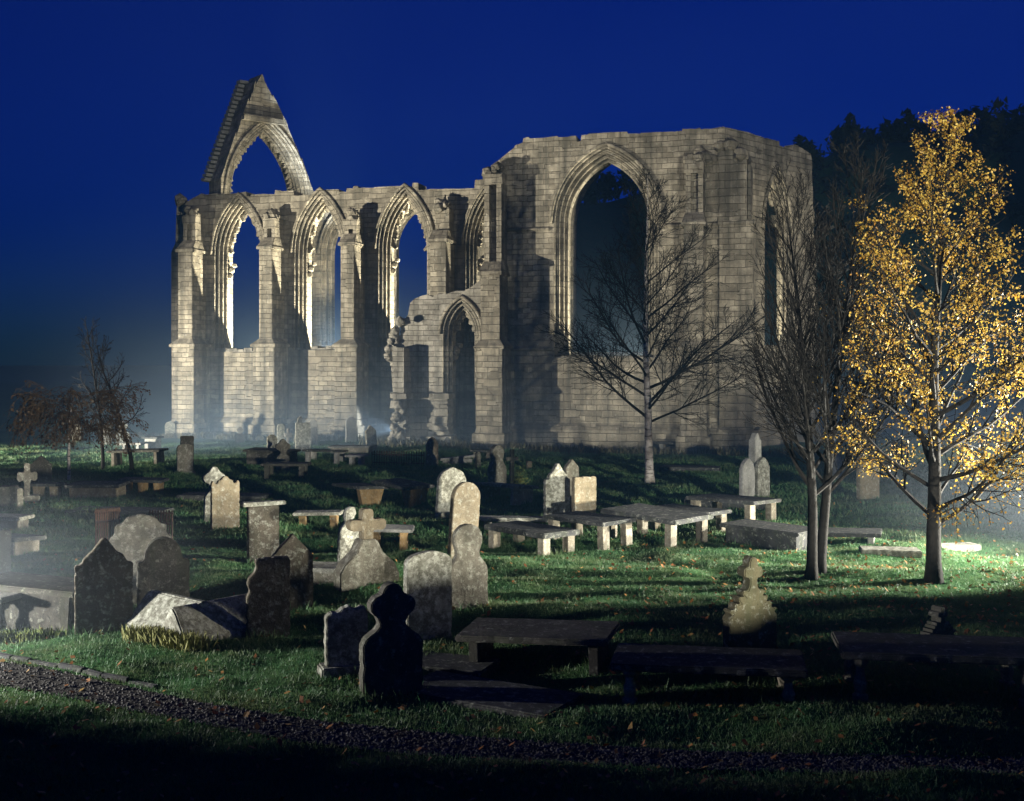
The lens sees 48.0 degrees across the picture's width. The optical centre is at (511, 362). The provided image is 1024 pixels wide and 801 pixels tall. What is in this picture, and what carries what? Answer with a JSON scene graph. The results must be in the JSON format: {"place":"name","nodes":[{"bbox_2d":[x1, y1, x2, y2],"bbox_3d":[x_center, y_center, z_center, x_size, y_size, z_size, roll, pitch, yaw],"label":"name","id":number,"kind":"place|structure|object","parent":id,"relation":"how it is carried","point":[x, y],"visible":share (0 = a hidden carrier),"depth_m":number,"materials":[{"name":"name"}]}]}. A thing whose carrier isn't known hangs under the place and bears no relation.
{"place":"outdoors","nodes":[
{"label":"outdoors","id":0,"kind":"place"},
{"bbox_2d":[0,592,21,631],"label":"table tomb","id":1,"kind":"object","parent":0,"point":[5,597],"visible":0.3,"depth_m":15.88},
{"bbox_2d":[0,366,1023,800],"bbox_3d":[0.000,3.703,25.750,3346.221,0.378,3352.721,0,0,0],"label":"ground","id":2,"kind":"structure","parent":0,"point":[156,404],"depth_m":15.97,"materials":[{"name":"plant"}]},
{"bbox_2d":[0,529,11,573],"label":"headstone","id":3,"kind":"object","parent":2,"relation":"on","point":[5,551],"visible":0.69,"depth_m":19.29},
{"bbox_2d":[0,485,18,506],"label":"headstone","id":4,"kind":"object","parent":2,"relation":"on","point":[8,494],"visible":0.72,"depth_m":29.48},
{"bbox_2d":[0,513,34,530],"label":"table tomb","id":5,"kind":"object","parent":2,"relation":"on","point":[8,521],"visible":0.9,"depth_m":25.33,"materials":[{"name":"stone"}]},
{"bbox_2d":[17,463,39,502],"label":"headstone","id":6,"kind":"object","parent":2,"relation":"on","point":[26,476],"visible":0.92,"depth_m":30.46,"materials":[{"name":"stone"}]},
{"bbox_2d":[11,533,46,555],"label":"table tomb","id":7,"kind":"object","parent":2,"relation":"on","point":[21,542],"visible":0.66,"depth_m":22.19,"materials":[{"name":"stone"}]},
{"bbox_2d":[0,624,66,643],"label":"weeds","id":8,"kind":"object","parent":2,"relation":"on","point":[5,636],"visible":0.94,"depth_m":15.60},
{"bbox_2d":[0,571,74,630],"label":"table tomb","id":9,"kind":"object","parent":2,"relation":"on","point":[45,601],"visible":0.61,"depth_m":16.00,"materials":[{"name":"stone"}]},
{"bbox_2d":[30,456,51,482],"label":"headstone","id":10,"kind":"object","parent":2,"relation":"on","point":[41,466],"visible":0.7,"depth_m":35.53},
{"bbox_2d":[30,482,66,497],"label":"table tomb","id":11,"kind":"object","parent":2,"relation":"on","point":[54,488],"visible":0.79,"depth_m":32.34,"materials":[{"name":"stone"}]},
{"bbox_2d":[4,380,150,479],"bbox_3d":[-13.917,2.198,36.824,4.716,3.377,4.527,0,0,0],"label":"weeping tree","id":12,"kind":"object","parent":2,"relation":"on","point":[38,409],"visible":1,"depth_m":36.27,"materials":[{"name":"brown plant"}]},
{"bbox_2d":[0,652,157,688],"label":"path edging","id":13,"kind":"object","parent":2,"relation":"on","point":[74,668],"visible":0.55,"depth_m":13.92,"materials":[{"name":"stone"}]},
{"bbox_2d":[64,481,130,498],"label":"table tomb","id":14,"kind":"object","parent":2,"relation":"on","point":[105,489],"visible":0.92,"depth_m":31.43,"materials":[{"name":"stone"}]},
{"bbox_2d":[72,318,123,468],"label":"bare tree","id":15,"kind":"object","parent":2,"relation":"on","point":[102,448],"visible":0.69,"depth_m":41.27,"materials":[{"name":"brown plant"}]},
{"bbox_2d":[74,538,132,634],"bbox_3d":[-5.612,3.100,15.814,0.761,1.383,0.160,0,0,-24],"label":"headstone","id":16,"kind":"object","parent":2,"relation":"on","point":[103,583],"visible":0.86,"depth_m":15.74,"materials":[{"name":"stone"}]},
{"bbox_2d":[94,507,120,544],"bbox_3d":[-7.047,3.118,20.040,0.448,1.190,0.030,0,0,-31],"label":"iron railing","id":17,"kind":"object","parent":2,"relation":"on","point":[103,521],"visible":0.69,"depth_m":20.01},
{"bbox_2d":[75,328,146,470],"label":"bare tree","id":18,"kind":"object","parent":2,"relation":"on","point":[130,455],"visible":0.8,"depth_m":40.44,"materials":[{"name":"brown plant"}]},
{"bbox_2d":[65,506,173,515],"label":"ledger slab","id":19,"kind":"structure","parent":2,"relation":"on","point":[130,511],"depth_m":27.93,"materials":[{"name":"stone"}]},
{"bbox_2d":[106,448,168,466],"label":"table tomb","id":20,"kind":"object","parent":2,"relation":"on","point":[116,457],"visible":0.82,"depth_m":41.90,"materials":[{"name":"stone"}]},
{"bbox_2d":[109,513,171,604],"bbox_3d":[-5.834,3.139,18.079,0.966,1.536,0.160,0,0,-22],"label":"headstone","id":21,"kind":"object","parent":2,"relation":"on","point":[132,537],"visible":0.41,"depth_m":17.97,"materials":[{"name":"stone"}]},
{"bbox_2d":[116,477,169,492],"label":"table tomb","id":22,"kind":"object","parent":2,"relation":"on","point":[144,482],"visible":0.76,"depth_m":33.82,"materials":[{"name":"stone"}]},
{"bbox_2d":[141,436,163,447],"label":"chest tomb","id":23,"kind":"object","parent":2,"relation":"on","point":[153,441],"visible":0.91,"depth_m":48.89,"materials":[{"name":"stone"}]},
{"bbox_2d":[148,510,173,538],"bbox_3d":[-6.157,3.174,20.173,0.454,1.190,0.030,0,0,3],"label":"iron railing","id":24,"kind":"object","parent":2,"relation":"on","point":[168,523],"visible":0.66,"depth_m":20.16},
{"bbox_2d":[136,536,189,605],"bbox_3d":[-5.060,3.200,16.678,0.732,1.353,0.170,0,0,-24],"label":"headstone","id":25,"kind":"object","parent":2,"relation":"on","point":[163,564],"visible":0.62,"depth_m":16.60,"materials":[{"name":"stone"}]},
{"bbox_2d":[119,622,219,651],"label":"weeds","id":26,"kind":"object","parent":2,"relation":"on","point":[158,635],"visible":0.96,"depth_m":14.92,"materials":[{"name":"plant"}]},
{"bbox_2d":[174,444,195,473],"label":"headstone","id":27,"kind":"object","parent":2,"relation":"on","point":[184,456],"visible":0.8,"depth_m":38.60,"materials":[{"name":"stone"}]},
{"bbox_2d":[124,589,246,641],"bbox_3d":[-4.337,3.531,15.871,1.514,0.694,1.410,0,0,40],"label":"coped tomb","id":28,"kind":"object","parent":2,"relation":"on","point":[225,617],"visible":0.51,"depth_m":15.49,"materials":[{"name":"stone"}]},
{"bbox_2d":[202,467,224,521],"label":"headstone","id":29,"kind":"object","parent":2,"relation":"on","point":[214,474],"visible":0.52,"depth_m":26.55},
{"bbox_2d":[176,492,272,502],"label":"ledger slab","id":30,"kind":"structure","parent":2,"relation":"on","point":[245,497],"depth_m":30.93,"materials":[{"name":"stone"}]},
{"bbox_2d":[210,476,239,530],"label":"headstone","id":31,"kind":"object","parent":2,"relation":"on","point":[224,500],"visible":0.98,"depth_m":25.50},
{"bbox_2d":[240,499,285,562],"bbox_3d":[-4.622,3.190,21.347,0.819,1.248,0.230,0,0,-30],"label":"gravestone","id":32,"kind":"object","parent":2,"relation":"on","point":[262,528],"visible":0.79,"depth_m":21.27,"materials":[{"name":"stone"}]},
{"bbox_2d":[245,556,289,637],"bbox_3d":[-3.317,3.245,15.633,0.589,1.211,0.140,0,0,-22],"label":"headstone","id":33,"kind":"object","parent":2,"relation":"on","point":[268,595],"visible":0.91,"depth_m":15.57,"materials":[{"name":"stone"}]},
{"bbox_2d":[243,447,300,466],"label":"table tomb","id":34,"kind":"object","parent":2,"relation":"on","point":[257,455],"visible":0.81,"depth_m":41.50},
{"bbox_2d":[275,439,290,470],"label":"headstone","id":35,"kind":"object","parent":2,"relation":"on","point":[282,446],"visible":0.8,"depth_m":40.23,"materials":[{"name":"stone"}]},
{"bbox_2d":[260,462,311,479],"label":"table tomb","id":36,"kind":"object","parent":2,"relation":"on","point":[269,469],"visible":0.93,"depth_m":36.57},
{"bbox_2d":[271,534,313,610],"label":"headstone","id":37,"kind":"object","parent":2,"relation":"on","point":[295,550],"visible":0.49,"depth_m":17.55,"materials":[{"name":"stone"}]},
{"bbox_2d":[295,422,310,451],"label":"headstone","id":38,"kind":"object","parent":2,"relation":"on","point":[302,435],"visible":0.86,"depth_m":48.09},
{"bbox_2d":[309,419,317,444],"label":"headstone","id":39,"kind":"object","parent":2,"relation":"on","point":[314,432],"visible":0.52,"depth_m":50.40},
{"bbox_2d":[292,510,343,528],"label":"table tomb","id":40,"kind":"object","parent":2,"relation":"on","point":[303,515],"visible":0.82,"depth_m":26.16,"materials":[{"name":"grey stone"}]},
{"bbox_2d":[313,561,337,584],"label":"table tomb","id":41,"kind":"object","parent":2,"relation":"on","point":[323,572],"visible":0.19,"depth_m":19.03,"materials":[{"name":"stone"}]},
{"bbox_2d":[302,449,348,464],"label":"table tomb","id":42,"kind":"object","parent":2,"relation":"on","point":[339,455],"visible":0.85,"depth_m":42.26,"materials":[{"name":"stone"}]},
{"bbox_2d":[317,604,367,677],"bbox_3d":[-1.971,3.332,13.652,0.659,0.913,0.330,0,0,-20],"label":"headstone","id":43,"kind":"object","parent":2,"relation":"on","point":[345,628],"visible":0.61,"depth_m":13.57,"materials":[{"name":"stone"}]},
{"bbox_2d":[337,506,358,561],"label":"headstone","id":44,"kind":"object","parent":2,"relation":"on","point":[346,538],"visible":0.5,"depth_m":20.05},
{"bbox_2d":[345,417,356,442],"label":"headstone","id":45,"kind":"object","parent":2,"relation":"on","point":[351,428],"visible":0.94,"depth_m":52.58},
{"bbox_2d":[327,445,375,453],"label":"table tomb","id":46,"kind":"object","parent":2,"relation":"on","point":[359,449],"visible":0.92,"depth_m":46.84,"materials":[{"name":"stone"}]},
{"bbox_2d":[344,454,368,465],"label":"table tomb","id":47,"kind":"object","parent":2,"relation":"on","point":[352,459],"visible":0.79,"depth_m":41.84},
{"bbox_2d":[332,483,389,505],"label":"table tomb","id":48,"kind":"object","parent":2,"relation":"on","point":[368,493],"visible":0.87,"depth_m":30.39,"materials":[{"name":"stone"}]},
{"bbox_2d":[334,508,398,592],"bbox_3d":[-2.386,3.040,18.868,1.020,1.315,0.340,0,0,-28],"label":"stone cross","id":49,"kind":"object","parent":2,"relation":"on","point":[365,560],"visible":0.98,"depth_m":18.73,"materials":[{"name":"stone"}]},
{"bbox_2d":[365,425,377,449],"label":"headstone","id":50,"kind":"object","parent":2,"relation":"on","point":[370,435],"visible":0.88,"depth_m":48.17,"materials":[{"name":"stone"}]},
{"bbox_2d":[359,581,422,695],"bbox_3d":[-1.366,3.164,12.994,0.717,1.371,0.170,0,0,-24],"label":"headstone","id":51,"kind":"object","parent":2,"relation":"on","point":[391,650],"visible":0.92,"depth_m":12.91,"materials":[{"name":"stone"}]},
{"bbox_2d":[373,524,414,549],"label":"table tomb","id":52,"kind":"object","parent":2,"relation":"on","point":[403,530],"visible":0.56,"depth_m":23.02,"materials":[{"name":"grey stone"}]},
{"bbox_2d":[371,450,424,465],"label":"iron railing","id":53,"kind":"object","parent":2,"relation":"on","point":[394,462],"visible":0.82,"depth_m":41.43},
{"bbox_2d":[371,478,434,507],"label":"table tomb","id":54,"kind":"object","parent":2,"relation":"on","point":[414,492],"visible":0.98,"depth_m":30.06,"materials":[{"name":"stone"}]},
{"bbox_2d":[403,550,451,640],"bbox_3d":[-1.134,3.177,15.486,0.678,1.293,0.140,0,0,-30],"label":"headstone","id":55,"kind":"object","parent":2,"relation":"on","point":[427,581],"visible":0.71,"depth_m":15.43,"materials":[{"name":"stone"}]},
{"bbox_2d":[426,437,437,465],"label":"headstone","id":56,"kind":"object","parent":2,"relation":"on","point":[432,450],"visible":0.87,"depth_m":41.18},
{"bbox_2d":[435,467,465,518],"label":"headstone","id":57,"kind":"object","parent":2,"relation":"on","point":[449,479],"visible":0.69,"depth_m":27.54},
{"bbox_2d":[439,454,474,463],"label":"table tomb","id":58,"kind":"object","parent":2,"relation":"on","point":[460,459],"visible":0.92,"depth_m":42.37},
{"bbox_2d":[422,651,500,677],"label":"ledger slab","id":59,"kind":"structure","parent":2,"relation":"on","point":[483,667],"depth_m":14.12,"materials":[{"name":"stone"}]},
{"bbox_2d":[447,482,479,558],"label":"headstone","id":60,"kind":"object","parent":2,"relation":"on","point":[464,502],"visible":0.7,"depth_m":21.48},
{"bbox_2d":[451,523,487,608],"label":"headstone","id":61,"kind":"object","parent":2,"relation":"on","point":[469,573],"visible":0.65,"depth_m":17.20,"materials":[{"name":"stone"}]},
{"bbox_2d":[115,430,824,457],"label":"weeds","id":62,"kind":"object","parent":2,"relation":"on","point":[462,442],"visible":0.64,"depth_m":49.04,"materials":[{"name":"plant"}]},
{"bbox_2d":[169,74,820,454],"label":"priory ruin","id":63,"kind":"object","parent":2,"relation":"on","point":[469,351],"visible":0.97,"depth_m":52.06,"materials":[{"name":"stone"}]},
{"bbox_2d":[209,192,263,351],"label":"window frame","id":64,"kind":"structure","parent":63,"relation":"in","point":[226,233],"depth_m":58.57,"materials":[{"name":"stone"}]},
{"bbox_2d":[224,117,309,194],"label":"window frame","id":65,"kind":"structure","parent":63,"relation":"in","point":[288,165],"depth_m":66.76,"materials":[{"name":"stone"}]},
{"bbox_2d":[289,187,344,349],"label":"window frame","id":66,"kind":"structure","parent":63,"relation":"in","point":[303,268],"depth_m":57.50,"materials":[{"name":"stone"}]},
{"bbox_2d":[317,215,338,344],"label":"window frame","id":67,"kind":"structure","parent":63,"relation":"in","point":[327,257],"depth_m":67.30,"materials":[{"name":"stone"}]},
{"bbox_2d":[373,183,433,347],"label":"window frame","id":68,"kind":"structure","parent":63,"relation":"in","point":[388,234],"depth_m":56.30,"materials":[{"name":"stone"}]},
{"bbox_2d":[394,206,414,327],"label":"window frame","id":69,"kind":"structure","parent":63,"relation":"in","point":[407,216],"depth_m":66.53,"materials":[{"name":"stone"}]},
{"bbox_2d":[438,295,480,433],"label":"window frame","id":70,"kind":"structure","parent":63,"relation":"in","point":[461,309],"depth_m":51.92,"materials":[{"name":"stone"}]},
{"bbox_2d":[460,185,483,345],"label":"window frame","id":71,"kind":"structure","parent":63,"relation":"in","point":[472,242],"depth_m":55.25,"materials":[{"name":"stone"}]},
{"bbox_2d":[549,142,663,357],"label":"window frame","id":72,"kind":"structure","parent":63,"relation":"in","point":[572,186],"depth_m":50.20,"materials":[{"name":"stone"}]},
{"bbox_2d":[762,163,792,344],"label":"window frame","id":73,"kind":"structure","parent":63,"relation":"in","point":[772,179],"depth_m":52.24,"materials":[{"name":"stone"}]},
{"bbox_2d":[406,670,583,718],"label":"ledger slab","id":74,"kind":"structure","parent":2,"relation":"on","point":[483,694],"depth_m":12.83,"materials":[{"name":"stone"}]},
{"bbox_2d":[487,445,505,487],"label":"headstone","id":75,"kind":"object","parent":2,"relation":"on","point":[496,469],"visible":0.81,"depth_m":33.96,"materials":[{"name":"stone"}]},
{"bbox_2d":[473,482,538,504],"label":"table tomb","id":76,"kind":"object","parent":2,"relation":"on","point":[520,493],"visible":0.88,"depth_m":30.25,"materials":[{"name":"stone"}]},
{"bbox_2d":[0,497,1023,800],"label":"fallen leaves","id":77,"kind":"object","parent":2,"relation":"on","point":[562,773],"visible":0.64,"depth_m":12.51,"materials":[{"name":"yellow plant"}]},
{"bbox_2d":[506,449,528,484],"bbox_3d":[0.184,3.277,35.672,0.718,1.187,0.576,0,0,-20],"label":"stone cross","id":78,"kind":"object","parent":2,"relation":"on","point":[511,458],"visible":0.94,"depth_m":35.66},
{"bbox_2d":[479,515,562,527],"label":"table tomb","id":79,"kind":"object","parent":2,"relation":"on","point":[487,519],"visible":0.6,"depth_m":25.80,"materials":[{"name":"stone"}]},
{"bbox_2d":[484,521,579,555],"bbox_3d":[0.379,3.566,22.942,1.011,0.600,1.880,1,-1,-42],"label":"table tomb","id":80,"kind":"object","parent":2,"relation":"on","point":[542,533],"visible":0.84,"depth_m":22.61,"materials":[{"name":"stone"}]},
{"bbox_2d":[543,463,569,522],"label":"headstone","id":81,"kind":"object","parent":2,"relation":"on","point":[556,489],"visible":0.81,"depth_m":26.40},
{"bbox_2d":[563,459,578,511],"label":"headstone","id":82,"kind":"object","parent":2,"relation":"on","point":[570,468],"visible":0.27,"depth_m":28.05,"materials":[{"name":"stone"}]},
{"bbox_2d":[572,476,596,512],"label":"headstone","id":83,"kind":"object","parent":2,"relation":"on","point":[584,493],"visible":0.74,"depth_m":26.18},
{"bbox_2d":[544,511,636,549],"bbox_3d":[1.589,3.429,23.512,1.042,0.580,1.844,-1,0,-42],"label":"table tomb","id":84,"kind":"object","parent":2,"relation":"on","point":[601,522],"visible":0.87,"depth_m":23.15,"materials":[{"name":"stone"}]},
{"bbox_2d":[600,503,713,547],"bbox_3d":[2.969,3.406,23.704,1.283,0.700,2.025,-1,2,-42],"label":"table tomb","id":85,"kind":"object","parent":2,"relation":"on","point":[671,519],"visible":0.85,"depth_m":23.39,"materials":[{"name":"stone"}]},
{"bbox_2d":[534,166,782,483],"bbox_3d":[4.349,-1.093,35.357,7.389,9.792,6.869,0,0,0],"label":"bare birch","id":86,"kind":"object","parent":2,"relation":"on","point":[649,476],"visible":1,"depth_m":34.77,"materials":[{"name":"grey plant"}]},
{"bbox_2d":[659,465,720,472],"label":"ledger slab","id":87,"kind":"structure","parent":2,"relation":"on","point":[671,468],"depth_m":38.91,"materials":[{"name":"stone"}]},
{"bbox_2d":[650,503,731,532],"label":"table tomb","id":88,"kind":"object","parent":2,"relation":"on","point":[720,514],"visible":0.38,"depth_m":24.83,"materials":[{"name":"stone"}]},
{"bbox_2d":[610,643,807,704],"bbox_3d":[2.182,3.528,12.813,2.122,0.520,1.001,0,0,9],"label":"table tomb","id":89,"kind":"object","parent":2,"relation":"on","point":[785,667],"visible":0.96,"depth_m":12.58,"materials":[{"name":"stone"}]},
{"bbox_2d":[684,498,764,510],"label":"ledger slab","id":90,"kind":"structure","parent":2,"relation":"on","point":[725,505],"depth_m":29.34,"materials":[{"name":"stone"}]},
{"bbox_2d":[685,493,781,521],"bbox_3d":[4.981,3.369,25.929,1.064,0.680,1.907,1,-2,-42],"label":"table tomb","id":91,"kind":"object","parent":2,"relation":"on","point":[749,503],"visible":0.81,"depth_m":25.59,"materials":[{"name":"stone"}]},
{"bbox_2d":[739,458,754,495],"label":"headstone","id":92,"kind":"object","parent":2,"relation":"on","point":[746,478],"visible":0.71,"depth_m":30.28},
{"bbox_2d":[722,555,776,680],"bbox_3d":[2.823,3.040,13.651,0.674,1.496,0.170,0,0,-22],"label":"headstone","id":93,"kind":"object","parent":2,"relation":"on","point":[749,617],"visible":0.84,"depth_m":13.57,"materials":[{"name":"stone"}]},
{"bbox_2d":[749,433,760,466],"bbox_3d":[6.552,2.801,31.007,0.279,1.826,0.280,0,0,-30],"label":"obelisk","id":94,"kind":"object","parent":2,"relation":"on","point":[754,448],"visible":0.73,"depth_m":30.90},
{"bbox_2d":[754,457,769,496],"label":"headstone","id":95,"kind":"object","parent":2,"relation":"on","point":[762,477],"visible":0.7,"depth_m":30.76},
{"bbox_2d":[719,519,817,551],"bbox_3d":[5.237,3.571,23.251,0.977,0.570,1.913,0,0,-42],"label":"chest tomb","id":96,"kind":"object","parent":2,"relation":"on","point":[769,535],"visible":0.79,"depth_m":22.97,"materials":[{"name":"stone"}]},
{"bbox_2d":[728,131,928,580],"bbox_3d":[5.447,-0.051,19.444,3.535,7.717,3.211,0,0,0],"label":"bare tree","id":97,"kind":"object","parent":2,"relation":"on","point":[816,562],"visible":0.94,"depth_m":19.54,"materials":[{"name":"brown plant"}]},
{"bbox_2d":[828,527,881,543],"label":"table tomb","id":98,"kind":"object","parent":2,"relation":"on","point":[871,534],"visible":0.51,"depth_m":23.14,"materials":[{"name":"stone"}]},
{"bbox_2d":[856,461,879,500],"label":"headstone","id":99,"kind":"object","parent":2,"relation":"on","point":[866,486],"visible":0.67,"depth_m":30.86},
{"bbox_2d":[859,546,921,557],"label":"ledger slab","id":100,"kind":"structure","parent":2,"relation":"on","point":[912,552],"depth_m":21.68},
{"bbox_2d":[891,440,906,469],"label":"headstone","id":101,"kind":"object","parent":2,"relation":"on","point":[897,459],"visible":0.38,"depth_m":40.04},
{"bbox_2d":[811,106,1023,584],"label":"birch tree","id":102,"kind":"object","parent":2,"relation":"on","point":[934,453],"visible":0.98,"depth_m":18.85,"materials":[{"name":"yellow plant"}]},
{"bbox_2d":[831,631,1023,709],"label":"table tomb","id":103,"kind":"object","parent":2,"relation":"on","point":[859,651],"visible":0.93,"depth_m":12.43,"materials":[{"name":"stone"}]},
{"bbox_2d":[920,605,955,665],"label":"headstone","id":104,"kind":"object","parent":2,"relation":"on","point":[938,624],"visible":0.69,"depth_m":14.11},
{"bbox_2d":[941,542,980,551],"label":"ledger slab","id":105,"kind":"structure","parent":2,"relation":"on","point":[966,546],"depth_m":23.04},
{"bbox_2d":[0,442,1023,542],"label":"grass","id":106,"kind":"structure","parent":0,"point":[68,502],"depth_m":33.71,"materials":[{"name":"plant"}]},
{"bbox_2d":[0,659,1023,776],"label":"gravel path","id":107,"kind":"structure","parent":0,"point":[204,705],"depth_m":11.60,"materials":[{"name":"gravel"}]},
{"bbox_2d":[0,0,1023,365],"label":"sky","id":108,"kind":"structure","parent":0,"point":[111,111],"materials":[{"name":"blue"}]},
{"bbox_2d":[455,617,619,675],"bbox_3d":[0.344,3.614,14.376,1.920,0.600,0.984,-2,1,14],"label":"table tomb","id":109,"kind":"object","parent":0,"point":[481,636],"visible":0.91,"depth_m":14.19,"materials":[{"name":"stone"}]},
{"bbox_2d":[577,130,1023,398],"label":"hill","id":110,"kind":"structure","parent":0,"point":[596,222],"depth_m":130.16,"materials":[{"name":"plant"}]},
{"bbox_2d":[582,96,1023,279],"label":"wood","id":111,"kind":"object","parent":110,"relation":"on","point":[896,131],"visible":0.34,"depth_m":139.19,"materials":[{"name":"plant"}]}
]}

